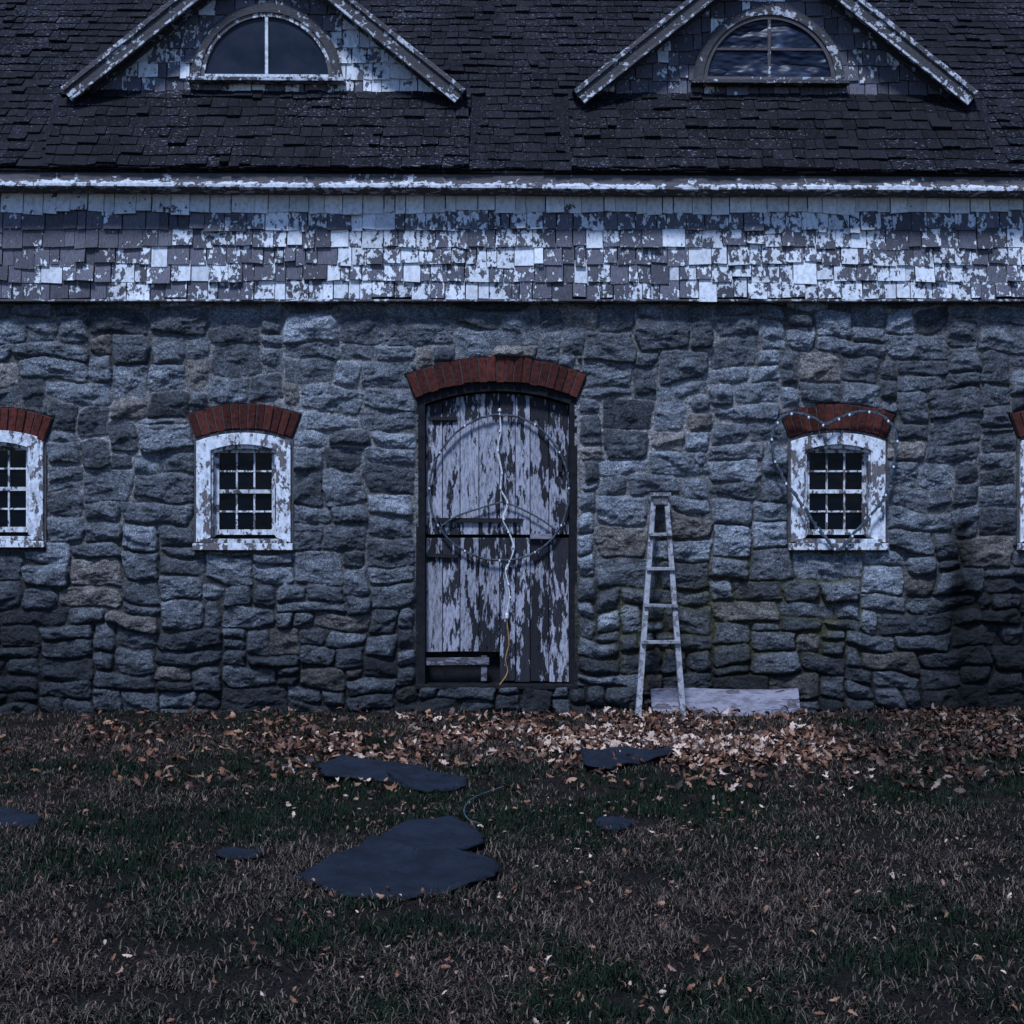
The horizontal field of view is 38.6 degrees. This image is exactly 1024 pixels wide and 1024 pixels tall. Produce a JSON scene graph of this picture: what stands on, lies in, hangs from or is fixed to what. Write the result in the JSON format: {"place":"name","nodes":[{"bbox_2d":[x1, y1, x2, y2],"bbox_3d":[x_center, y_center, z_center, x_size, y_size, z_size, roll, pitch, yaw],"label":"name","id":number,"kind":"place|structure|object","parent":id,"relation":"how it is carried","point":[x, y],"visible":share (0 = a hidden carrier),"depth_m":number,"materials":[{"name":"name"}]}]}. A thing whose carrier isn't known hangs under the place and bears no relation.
{"place":"outdoors","nodes":[
{"label":"outdoors","id":0,"kind":"place"},
{"bbox_2d":[0,706,1023,1023],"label":"ground","id":1,"kind":"structure","parent":0,"point":[94,904],"depth_m":6.39,"materials":[{"name":"plant"}]},
{"bbox_2d":[0,806,41,829],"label":"puddle","id":2,"kind":"object","parent":1,"relation":"on","point":[10,816],"visible":0.99,"depth_m":7.81,"materials":[{"name":"grey liquid"}]},
{"bbox_2d":[215,847,262,859],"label":"puddle","id":3,"kind":"object","parent":1,"relation":"on","point":[233,853],"visible":0.99,"depth_m":7.04,"materials":[{"name":"grey stone"}]},
{"bbox_2d":[316,754,467,792],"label":"puddle","id":4,"kind":"object","parent":1,"relation":"on","point":[422,778],"visible":0.98,"depth_m":9.06,"materials":[{"name":"grey stone"}]},
{"bbox_2d":[291,816,500,900],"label":"puddle","id":5,"kind":"object","parent":1,"relation":"on","point":[412,857],"visible":1,"depth_m":6.77,"materials":[{"name":"grey stone"}]},
{"bbox_2d":[463,786,504,823],"bbox_3d":[-0.174,1.620,8.140,0.154,0.008,1.068,0,0,7],"label":"loose cord","id":6,"kind":"object","parent":1,"relation":"on","point":[474,797],"visible":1,"depth_m":8.16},
{"bbox_2d":[0,298,1023,713],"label":"granite front wall","id":7,"kind":"structure","parent":1,"relation":"on","point":[118,592],"depth_m":12.17,"materials":[{"name":"grey stone"}]},
{"bbox_2d":[0,536,45,547],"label":"sill","id":8,"kind":"structure","parent":7,"relation":"attached to","point":[21,542],"depth_m":12.12,"materials":[{"name":"paint"}]},
{"bbox_2d":[0,430,43,539],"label":"casing","id":9,"kind":"object","parent":8,"relation":"on","point":[32,445],"visible":0.98,"depth_m":12.15,"materials":[{"name":"paint"}]},
{"bbox_2d":[0,450,25,526],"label":"glass","id":10,"kind":"object","parent":9,"relation":"attached to","point":[17,479],"visible":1,"depth_m":12.28,"materials":[{"name":"black glass"}]},
{"bbox_2d":[0,446,27,531],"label":"sash","id":11,"kind":"object","parent":9,"relation":"attached to","point":[12,529],"visible":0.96,"depth_m":12.26,"materials":[{"name":"paint"}]},
{"bbox_2d":[0,408,51,440],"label":"brick arch","id":12,"kind":"structure","parent":9,"relation":"on","point":[37,424],"depth_m":12.16,"materials":[{"name":"red brick"}]},
{"bbox_2d":[0,408,54,439],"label":"arch mortar","id":13,"kind":"object","parent":12,"relation":"on","point":[50,426],"visible":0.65,"depth_m":12.18,"materials":[{"name":"grey concrete"}]},
{"bbox_2d":[44,437,47,546],"bbox_3d":[-4.292,-0.196,12.260,0.828,1.024,0.160,0,0,0],"label":"mortar reveal","id":14,"kind":"object","parent":9,"relation":"attached to","point":[45,489],"visible":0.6,"depth_m":12.18,"materials":[{"name":"grey concrete"}]},
{"bbox_2d":[0,532,43,548],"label":"back board","id":15,"kind":"object","parent":14,"relation":"attached to","point":[13,533],"visible":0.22,"depth_m":12.34,"materials":[{"name":"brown wood"}]},
{"bbox_2d":[192,539,293,549],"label":"sill","id":16,"kind":"structure","parent":7,"relation":"attached to","point":[243,544],"depth_m":12.12,"materials":[{"name":"paint"}]},
{"bbox_2d":[196,433,290,542],"bbox_3d":[-2.233,-0.202,12.242,0.784,0.914,0.175,0,0,0],"label":"casing","id":17,"kind":"object","parent":16,"relation":"on","point":[208,448],"visible":1,"depth_m":12.15,"materials":[{"name":"paint"}]},
{"bbox_2d":[194,430,293,551],"bbox_3d":[-2.233,-0.174,12.260,0.828,1.024,0.160,0,0,0],"label":"mortar reveal","id":18,"kind":"object","parent":17,"relation":"attached to","point":[292,462],"visible":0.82,"depth_m":12.18,"materials":[{"name":"grey concrete"}]},
{"bbox_2d":[188,404,300,437],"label":"brick arch","id":19,"kind":"structure","parent":18,"relation":"on","point":[267,418],"depth_m":12.16,"materials":[{"name":"red brick"}]},
{"bbox_2d":[187,405,300,436],"bbox_3d":[-2.233,-0.759,12.253,0.943,0.270,0.154,0,0,0],"label":"arch mortar","id":20,"kind":"object","parent":19,"relation":"on","point":[247,419],"visible":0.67,"depth_m":12.18,"materials":[{"name":"grey concrete"}]},
{"bbox_2d":[213,535,289,542],"bbox_3d":[-2.233,-0.172,12.350,0.850,1.062,0.020,0,0,0],"label":"back board","id":21,"kind":"object","parent":18,"relation":"attached to","point":[245,537],"visible":0.14,"depth_m":12.34,"materials":[{"name":"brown wood"}]},
{"bbox_2d":[215,449,274,534],"bbox_3d":[-2.233,-0.182,12.273,0.517,0.746,0.044,0,0,0],"label":"sash","id":22,"kind":"object","parent":17,"relation":"attached to","point":[218,492],"visible":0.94,"depth_m":12.26,"materials":[{"name":"paint"}]},
{"bbox_2d":[220,453,271,529],"bbox_3d":[-2.252,-0.182,12.278,0.479,0.746,0.005,0,0,0],"label":"glass","id":23,"kind":"object","parent":17,"relation":"attached to","point":[245,501],"visible":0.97,"depth_m":12.28,"materials":[{"name":"black glass"}]},
{"bbox_2d":[414,382,578,688],"bbox_3d":[-0.131,0.169,12.285,1.372,2.614,0.230,0,0,0],"label":"barn door","id":24,"kind":"structure","parent":7,"relation":"attached to","point":[438,674],"depth_m":12.20,"materials":[{"name":"brown wood"}]},
{"bbox_2d":[426,533,551,680],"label":"kick boards","id":25,"kind":"object","parent":24,"relation":"attached to","point":[483,661],"visible":1,"depth_m":12.23,"materials":[{"name":"grey wood"}]},
{"bbox_2d":[426,417,561,646],"bbox_3d":[-0.151,0.165,12.261,1.138,1.928,0.031,0,0,0],"label":"ironwork","id":26,"kind":"object","parent":24,"relation":"attached to","point":[517,520],"visible":1,"depth_m":12.25,"materials":[{"name":"black metal"}]},
{"bbox_2d":[426,393,568,681],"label":"planks","id":27,"kind":"object","parent":24,"relation":"attached to","point":[470,582],"visible":1,"depth_m":12.28,"materials":[{"name":"paint"}]},
{"bbox_2d":[428,408,568,684],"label":"string lights","id":28,"kind":"object","parent":24,"relation":"attached to","point":[499,414],"visible":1,"depth_m":12.23},
{"bbox_2d":[407,357,585,397],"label":"brick arch","id":29,"kind":"structure","parent":7,"relation":"attached to","point":[473,363],"depth_m":12.16,"materials":[{"name":"red brick"}]},
{"bbox_2d":[406,357,585,396],"bbox_3d":[-0.131,-1.122,12.253,1.500,0.330,0.154,0,0,0],"label":"arch mortar","id":30,"kind":"object","parent":29,"relation":"attached to","point":[496,374],"visible":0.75,"depth_m":12.18,"materials":[{"name":"grey concrete"}]},
{"bbox_2d":[0,299,1023,303],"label":"drip board","id":31,"kind":"object","parent":7,"relation":"on","point":[454,301],"visible":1,"depth_m":12.08,"materials":[{"name":"paint"}]},
{"bbox_2d":[0,193,1023,301],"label":"painted shingle band","id":32,"kind":"object","parent":31,"relation":"on","point":[63,252],"visible":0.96,"depth_m":12.09,"materials":[{"name":"paint"}]},
{"bbox_2d":[0,195,1023,299],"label":"band sheathing","id":33,"kind":"object","parent":7,"relation":"attached to","point":[1008,297],"visible":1,"depth_m":12.11,"materials":[{"name":"grey wood"}]},
{"bbox_2d":[769,409,898,551],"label":"string lights","id":34,"kind":"object","parent":7,"relation":"hanging from","point":[803,507],"visible":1,"depth_m":12.07},
{"bbox_2d":[788,539,888,549],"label":"sill","id":35,"kind":"structure","parent":7,"relation":"attached to","point":[823,544],"depth_m":12.12,"materials":[{"name":"paint"}]},
{"bbox_2d":[791,433,884,542],"bbox_3d":[2.712,-0.202,12.242,0.784,0.914,0.175,0,0,0],"label":"casing","id":36,"kind":"object","parent":35,"relation":"on","point":[873,448],"visible":1,"depth_m":12.15,"materials":[{"name":"paint"}]},
{"bbox_2d":[809,453,861,529],"bbox_3d":[2.693,-0.182,12.278,0.479,0.746,0.005,0,0,0],"label":"glass","id":37,"kind":"object","parent":36,"relation":"attached to","point":[817,480],"visible":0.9,"depth_m":12.28,"materials":[{"name":"black glass"}]},
{"bbox_2d":[807,449,865,534],"bbox_3d":[2.712,-0.182,12.273,0.517,0.746,0.044,0,0,0],"label":"sash","id":38,"kind":"object","parent":36,"relation":"attached to","point":[862,492],"visible":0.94,"depth_m":12.26,"materials":[{"name":"paint"}]},
{"bbox_2d":[788,430,886,550],"bbox_3d":[2.712,-0.174,12.260,0.828,1.024,0.160,0,0,0],"label":"mortar reveal","id":39,"kind":"object","parent":36,"relation":"attached to","point":[789,462],"visible":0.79,"depth_m":12.18,"materials":[{"name":"grey concrete"}]},
{"bbox_2d":[792,535,872,542],"bbox_3d":[2.712,-0.172,12.350,0.850,1.062,0.020,0,0,0],"label":"back board","id":40,"kind":"object","parent":39,"relation":"attached to","point":[835,537],"visible":0.14,"depth_m":12.34,"materials":[{"name":"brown wood"}]},
{"bbox_2d":[781,404,893,437],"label":"brick arch","id":41,"kind":"structure","parent":39,"relation":"on","point":[837,424],"depth_m":12.16,"materials":[{"name":"red brick"}]},
{"bbox_2d":[782,405,893,436],"bbox_3d":[2.712,-0.759,12.253,0.943,0.270,0.154,0,0,0],"label":"arch mortar","id":42,"kind":"object","parent":41,"relation":"on","point":[833,415],"visible":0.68,"depth_m":12.18,"materials":[{"name":"grey concrete"}]},
{"bbox_2d":[1016,542,1023,549],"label":"sill","id":43,"kind":"structure","parent":7,"relation":"in","point":[1020,546],"depth_m":12.12,"materials":[{"name":"paint"}]},
{"bbox_2d":[1020,440,1023,542],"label":"casing","id":44,"kind":"object","parent":43,"relation":"on","point":[1022,491],"visible":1,"depth_m":12.15,"materials":[{"name":"paint"}]},
{"bbox_2d":[1010,411,1023,437],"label":"brick arch","id":45,"kind":"structure","parent":44,"relation":"on","point":[1017,421],"depth_m":12.16,"materials":[{"name":"red brick"}]},
{"bbox_2d":[1009,410,1023,436],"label":"arch mortar","id":46,"kind":"object","parent":45,"relation":"on","point":[1013,425],"visible":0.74,"depth_m":12.18,"materials":[{"name":"grey concrete"}]},
{"bbox_2d":[1016,437,1023,551],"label":"mortar reveal","id":47,"kind":"object","parent":44,"relation":"attached to","point":[1018,488],"visible":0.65,"depth_m":12.18,"materials":[{"name":"grey concrete"}]},
{"bbox_2d":[0,703,1023,1023],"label":"fallen leaves","id":48,"kind":"object","parent":1,"relation":"on","point":[704,747],"visible":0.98,"depth_m":10.10,"materials":[{"name":"brown plant"}]},
{"bbox_2d":[595,816,636,831],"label":"puddle","id":49,"kind":"object","parent":1,"relation":"on","point":[624,822],"visible":0.96,"depth_m":7.71,"materials":[{"name":"grey stone"}]},
{"bbox_2d":[581,746,674,769],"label":"puddle","id":50,"kind":"object","parent":1,"relation":"on","point":[601,758],"visible":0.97,"depth_m":9.72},
{"bbox_2d":[635,493,685,716],"bbox_3d":[1.188,0.741,11.895,0.408,1.800,0.445,0,0,0],"label":"wooden ladder","id":51,"kind":"object","parent":1,"relation":"on","point":[659,498],"visible":0.94,"depth_m":11.85,"materials":[{"name":"grey wood"}]},
{"bbox_2d":[651,688,799,715],"bbox_3d":[1.754,1.561,12.033,1.216,0.218,0.137,0,0,0],"label":"wooden plank","id":52,"kind":"object","parent":1,"relation":"on","point":[748,701],"visible":0.73,"depth_m":12.03,"materials":[{"name":"grey wood"}]},
{"bbox_3d":[0.000,-0.430,16.200,18.000,4.400,8.000,0,0,0],"label":"side and back walls","id":53,"kind":"object","parent":1,"relation":"on","visible":0},
{"bbox_2d":[0,0,1023,176],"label":"roof deck","id":54,"kind":"structure","parent":53,"relation":"on","point":[14,166],"depth_m":11.94,"materials":[{"name":"black wood"}]},
{"bbox_2d":[40,0,487,170],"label":"dormer","id":55,"kind":"object","parent":54,"relation":"on","point":[278,83],"visible":1,"depth_m":12.33,"materials":[{"name":"grey wood"}]},
{"bbox_2d":[0,168,1023,198],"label":"eave cornice","id":56,"kind":"structure","parent":54,"relation":"attached to","point":[324,184],"depth_m":11.93,"materials":[{"name":"paint"}]},
{"bbox_2d":[0,0,1023,172],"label":"roof shingles","id":57,"kind":"object","parent":54,"relation":"on","point":[979,45],"visible":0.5,"depth_m":13.29,"materials":[{"name":"grey wood"}]},
{"bbox_2d":[550,0,999,173],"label":"dormer","id":58,"kind":"object","parent":54,"relation":"on","point":[848,85],"visible":0.99,"depth_m":12.34,"materials":[{"name":"grey wood"}]}
]}

